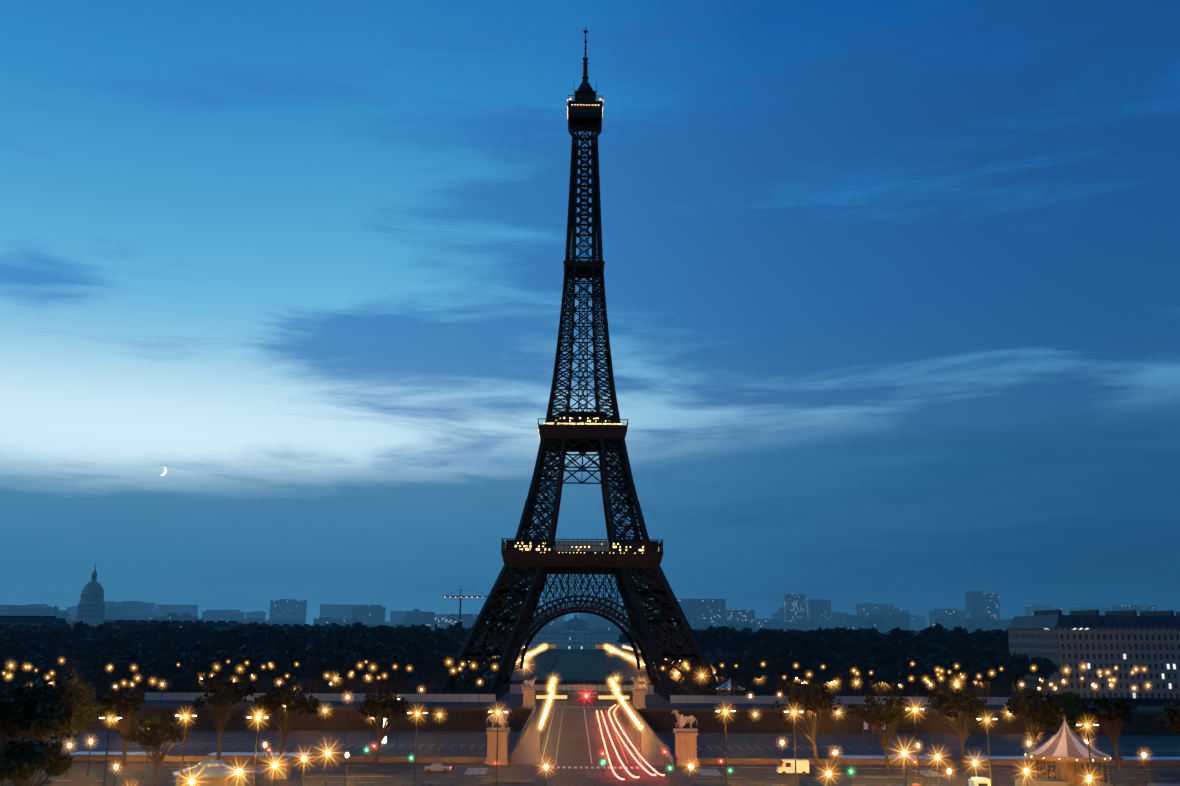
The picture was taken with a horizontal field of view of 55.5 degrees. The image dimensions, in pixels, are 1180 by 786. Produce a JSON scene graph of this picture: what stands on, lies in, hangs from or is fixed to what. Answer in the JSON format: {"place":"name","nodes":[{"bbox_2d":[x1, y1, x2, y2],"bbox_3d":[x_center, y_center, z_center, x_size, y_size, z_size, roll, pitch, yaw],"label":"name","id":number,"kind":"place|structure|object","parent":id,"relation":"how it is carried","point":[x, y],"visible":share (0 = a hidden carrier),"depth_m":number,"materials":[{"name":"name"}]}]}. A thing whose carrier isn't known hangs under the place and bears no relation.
{"place":"outdoors","nodes":[
{"label":"outdoors","id":0,"kind":"place"},
{"bbox_2d":[49,605,60,617],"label":"spire","id":1,"kind":"structure","parent":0,"point":[56,613],"depth_m":2035.10,"materials":[{"name":"grey"}]},
{"bbox_2d":[424,614,478,630],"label":"distant building","id":2,"kind":"structure","parent":0,"point":[466,620],"depth_m":2364.61,"materials":[{"name":"grey concrete"}]},
{"bbox_2d":[21,605,1012,629],"bbox_3d":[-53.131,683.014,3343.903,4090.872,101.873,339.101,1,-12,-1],"label":"city skyline","id":3,"kind":"structure","parent":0,"point":[371,614],"depth_m":3301.21},
{"bbox_2d":[65,613,1009,645],"bbox_3d":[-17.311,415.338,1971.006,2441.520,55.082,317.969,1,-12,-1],"label":"city skyline","id":4,"kind":"structure","parent":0,"point":[984,623],"depth_m":2031.69},
{"bbox_2d":[27,599,1109,630],"bbox_3d":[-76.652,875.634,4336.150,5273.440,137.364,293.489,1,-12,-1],"label":"city skyline","id":5,"kind":"structure","parent":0,"point":[291,609],"depth_m":4271.91},
{"bbox_2d":[487,628,667,649],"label":"distant buildings","id":6,"kind":"structure","parent":0,"point":[567,639],"depth_m":1532.52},
{"bbox_2d":[536,695,628,698],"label":"light strips","id":7,"kind":"object","parent":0,"point":[565,697],"visible":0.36,"depth_m":396.24,"materials":[{"name":"yellow"}]},
{"bbox_2d":[0,645,1179,711],"bbox_3d":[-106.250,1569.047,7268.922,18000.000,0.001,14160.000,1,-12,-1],"label":"ground bank","id":8,"kind":"structure","parent":0,"point":[415,686],"depth_m":485.69,"materials":[{"name":"green plant"}]},
{"bbox_2d":[66,597,114,625],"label":"invalides body","id":9,"kind":"object","parent":8,"relation":"on","point":[90,611],"visible":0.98,"depth_m":1387.88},
{"bbox_2d":[80,563,103,596],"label":"dome","id":10,"kind":"structure","parent":9,"relation":"on","point":[93,588],"depth_m":1397.36,"materials":[{"name":"blue metal"}]},
{"bbox_2d":[443,589,487,621],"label":"construction crane","id":11,"kind":"object","parent":8,"relation":"on","point":[460,596],"visible":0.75,"depth_m":1136.52,"materials":[{"name":"black metal"}]},
{"bbox_2d":[1,606,972,634],"bbox_3d":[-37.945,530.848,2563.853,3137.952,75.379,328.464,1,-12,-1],"label":"city skyline","id":12,"kind":"structure","parent":8,"relation":"on","point":[892,621],"depth_m":2544.48},
{"bbox_2d":[0,620,1058,698],"bbox_3d":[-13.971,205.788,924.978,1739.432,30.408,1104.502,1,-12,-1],"label":"trees","id":13,"kind":"object","parent":8,"relation":"on","point":[141,654],"depth_m":442.66,"materials":[{"name":"green plant"}]},
{"bbox_2d":[494,614,622,634],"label":"ecole militaire roofs","id":14,"kind":"structure","parent":8,"relation":"on","point":[575,623],"depth_m":1537.85,"materials":[{"name":"grey"}]},
{"bbox_2d":[537,645,613,648],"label":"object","id":15,"kind":"object","parent":14,"relation":"attached to","point":[596,646],"visible":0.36,"depth_m":1531.65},
{"bbox_2d":[144,684,999,704],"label":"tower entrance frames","id":16,"kind":"structure","parent":8,"relation":"on","point":[607,692],"depth_m":396.52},
{"bbox_2d":[1,647,1149,785],"bbox_3d":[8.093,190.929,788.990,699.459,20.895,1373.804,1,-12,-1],"label":"lamp posts","id":17,"kind":"object","parent":8,"relation":"on","point":[617,703],"visible":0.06,"depth_m":177.94,"materials":[{"name":"black metal"}]},
{"bbox_2d":[68,646,1148,783],"bbox_3d":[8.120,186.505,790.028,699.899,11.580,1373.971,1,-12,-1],"label":"traffic lights","id":18,"kind":"object","parent":17,"relation":"attached to","point":[640,727],"depth_m":186.98},
{"bbox_2d":[0,591,1155,628],"bbox_3d":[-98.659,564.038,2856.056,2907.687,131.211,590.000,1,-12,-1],"label":"distant buildings","id":19,"kind":"structure","parent":8,"relation":"on","point":[712,612],"depth_m":2884.49,"materials":[{"name":"concrete"}]},
{"bbox_2d":[145,685,1010,704],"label":"riverbank wall","id":20,"kind":"structure","parent":8,"relation":"on","point":[516,689],"depth_m":386.13,"materials":[{"name":"grey stone"}]},
{"bbox_2d":[440,27,720,693],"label":"tower","id":21,"kind":"structure","parent":8,"relation":"on","point":[535,560],"depth_m":504.05,"materials":[{"name":"metal"}]},
{"bbox_2d":[457,649,704,710],"bbox_3d":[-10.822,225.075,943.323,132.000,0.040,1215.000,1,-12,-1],"label":"champ de mars alleys","id":22,"kind":"structure","parent":8,"relation":"on","point":[542,661],"depth_m":680.48,"materials":[{"name":"beige gravel"}]},
{"bbox_2d":[548,649,609,672],"bbox_3d":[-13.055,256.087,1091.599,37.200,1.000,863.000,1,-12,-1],"label":"champ de mars hedges","id":23,"kind":"object","parent":22,"relation":"on","point":[604,666],"visible":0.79,"depth_m":842.25,"materials":[{"name":"green plant"}]},
{"bbox_2d":[458,649,700,679],"bbox_3d":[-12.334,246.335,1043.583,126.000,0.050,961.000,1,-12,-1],"label":"champ de mars lawns","id":24,"kind":"structure","parent":22,"relation":"on","point":[564,664],"depth_m":740.69,"materials":[{"name":"green plant"}]},
{"bbox_2d":[0,622,1179,697],"bbox_3d":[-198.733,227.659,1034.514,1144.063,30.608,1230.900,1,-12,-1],"label":"buildings","id":25,"kind":"structure","parent":8,"relation":"on","point":[1123,662],"depth_m":438.56,"materials":[{"name":"grey stone"}]},
{"bbox_2d":[0,610,1179,634],"bbox_3d":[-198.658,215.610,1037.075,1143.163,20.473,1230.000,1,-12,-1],"label":"buildings","id":26,"kind":"structure","parent":25,"relation":"on","point":[1095,619],"depth_m":458.24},
{"bbox_2d":[716,678,744,695],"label":"tent","id":27,"kind":"object","parent":8,"relation":"on","point":[726,687],"visible":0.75,"depth_m":414.34,"materials":[{"name":"white fabric"}]},
{"bbox_2d":[0,0,1179,626],"label":"sky","id":28,"kind":"structure","parent":0,"point":[892,287],"materials":[{"name":"blue"}]},
{"bbox_2d":[538,707,645,765],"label":"bridge road","id":29,"kind":"structure","parent":0,"point":[573,748],"depth_m":247.61,"materials":[{"name":"grey asphalt"}]},
{"bbox_2d":[540,708,642,768],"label":"lane markings","id":30,"kind":"object","parent":29,"relation":"on","point":[586,767],"visible":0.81,"depth_m":221.00,"materials":[{"name":"grey paint"}]},
{"bbox_2d":[14,765,1179,785],"bbox_3d":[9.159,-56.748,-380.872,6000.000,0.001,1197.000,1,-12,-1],"label":"bank ground","id":31,"kind":"structure","parent":0,"point":[134,775],"depth_m":186.46,"materials":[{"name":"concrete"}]},
{"bbox_2d":[424,763,450,770],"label":"saloon car","id":32,"kind":"object","parent":31,"relation":"on","point":[437,767],"visible":1,"depth_m":190.26,"materials":[{"name":"silver metal"}]},
{"bbox_2d":[3,779,1146,785],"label":"garden lawns","id":33,"kind":"structure","parent":31,"relation":"on","point":[11,784],"depth_m":173.74,"materials":[{"name":"green plant"}]},
{"bbox_2d":[0,655,1179,785],"bbox_3d":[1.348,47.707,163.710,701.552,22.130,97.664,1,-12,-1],"label":"trees","id":34,"kind":"object","parent":31,"relation":"on","point":[171,728],"depth_m":198.79,"materials":[{"name":"green plant"}]},
{"bbox_2d":[0,632,1179,785],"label":"garden trees","id":35,"kind":"object","parent":31,"relation":"on","point":[39,702],"depth_m":154.80,"materials":[{"name":"green plant"}]},
{"bbox_2d":[484,689,698,765],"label":"statue pedestals","id":36,"kind":"object","parent":31,"relation":"on","point":[685,748],"visible":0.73,"depth_m":203.00,"materials":[{"name":"stone"}]},
{"bbox_2d":[486,676,697,730],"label":"horse statues","id":37,"kind":"object","parent":36,"relation":"on","point":[682,720],"visible":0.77,"depth_m":205.84,"materials":[{"name":"stone"}]},
{"bbox_2d":[268,695,915,785],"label":"street lamps","id":38,"kind":"object","parent":31,"relation":"on","point":[850,767],"visible":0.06,"depth_m":189.07,"materials":[{"name":"black metal"}]},
{"bbox_2d":[43,767,1171,784],"bbox_3d":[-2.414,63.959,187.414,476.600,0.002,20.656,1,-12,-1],"label":"cars","id":39,"kind":"object","parent":31,"relation":"on","point":[689,771],"visible":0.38,"depth_m":191.29,"materials":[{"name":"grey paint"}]},
{"bbox_2d":[62,755,1179,765],"bbox_3d":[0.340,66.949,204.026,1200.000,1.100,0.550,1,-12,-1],"label":"quay parapet","id":40,"kind":"structure","parent":31,"relation":"on","point":[700,760],"depth_m":204.06,"materials":[{"name":"stone"}]},
{"bbox_2d":[71,761,1179,784],"bbox_3d":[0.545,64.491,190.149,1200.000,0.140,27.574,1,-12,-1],"label":"road islands and pavements","id":41,"kind":"object","parent":31,"relation":"on","point":[597,774],"visible":0.65,"depth_m":199.47,"materials":[{"name":"grey concrete"}]},
{"bbox_2d":[176,757,1179,785],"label":"kiosk walls","id":42,"kind":"structure","parent":31,"relation":"on","point":[283,768],"depth_m":165.39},
{"bbox_2d":[173,759,248,777],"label":"canopy","id":43,"kind":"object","parent":42,"relation":"on","point":[212,768],"depth_m":166.82,"materials":[{"name":"white fabric"}]},
{"bbox_2d":[776,760,990,785],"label":"vans","id":44,"kind":"object","parent":31,"relation":"on","point":[802,766],"visible":0.9,"depth_m":189.98,"materials":[{"name":"white metal"}]},
{"bbox_2d":[780,761,987,785],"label":"van windows","id":45,"kind":"structure","parent":44,"relation":"attached to","point":[979,784],"depth_m":158.62,"materials":[{"name":"black glass"}]},
{"bbox_2d":[1025,715,1111,785],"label":"carousel","id":46,"kind":"object","parent":31,"relation":"on","point":[1065,748],"visible":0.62,"depth_m":176.86,"materials":[{"name":"grey fabric"}]},
{"bbox_2d":[21,705,1179,759],"bbox_3d":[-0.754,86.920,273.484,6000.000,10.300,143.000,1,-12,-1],"label":"quay walls","id":47,"kind":"structure","parent":0,"point":[460,731],"depth_m":335.73,"materials":[{"name":"stone"}]},
{"bbox_2d":[864,708,884,728],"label":"quay banners","id":48,"kind":"object","parent":47,"relation":"on","point":[865,725],"depth_m":305.94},
{"bbox_2d":[64,743,1175,751],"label":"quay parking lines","id":49,"kind":"object","parent":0,"point":[667,746],"visible":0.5,"depth_m":298.54,"materials":[{"name":"white paint"}]},
{"bbox_2d":[66,601,1175,627],"bbox_3d":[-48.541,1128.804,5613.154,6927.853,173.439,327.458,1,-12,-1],"label":"city skyline","id":50,"kind":"structure","parent":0,"point":[336,611],"depth_m":5602.80},
{"bbox_2d":[95,701,1179,710],"bbox_3d":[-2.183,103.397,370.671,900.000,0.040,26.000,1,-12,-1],"label":"quai branly road","id":51,"kind":"structure","parent":0,"point":[602,705],"depth_m":371.73,"materials":[{"name":"grey asphalt"}]},
{"bbox_2d":[915,773,931,785],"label":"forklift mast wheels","id":52,"kind":"object","parent":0,"point":[919,778],"visible":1,"depth_m":159.48,"materials":[{"name":"grey metal"}]},
{"label":"seine water","id":53,"kind":"structure","parent":0,"visible":0},
{"bbox_2d":[507,703,676,765],"bbox_3d":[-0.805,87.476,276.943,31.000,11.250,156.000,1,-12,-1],"label":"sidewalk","id":54,"kind":"structure","parent":53,"relation":"in","point":[525,750],"depth_m":242.50,"materials":[{"name":"beige concrete"}]},
{"bbox_2d":[597,705,663,779],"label":"light trails","id":55,"kind":"object","parent":54,"relation":"on","point":[626,746],"visible":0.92,"depth_m":217.79,"materials":[{"name":"red"}]},
{"bbox_2d":[70,752,1179,759],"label":"boat cabins","id":56,"kind":"object","parent":53,"relation":"on","point":[841,756],"visible":0.21,"depth_m":267.56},
{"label":"round garden lawn","id":57,"kind":"structure","parent":0,"visible":0},
{"bbox_2d":[421,782,441,785],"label":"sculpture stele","id":58,"kind":"object","parent":57,"relation":"on","point":[430,783],"visible":1,"depth_m":146.19,"materials":[{"name":"stone"}]},
{"bbox_2d":[803,783,822,785],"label":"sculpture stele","id":59,"kind":"object","parent":57,"relation":"on","point":[812,784],"visible":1,"depth_m":147.26,"materials":[{"name":"stone"}]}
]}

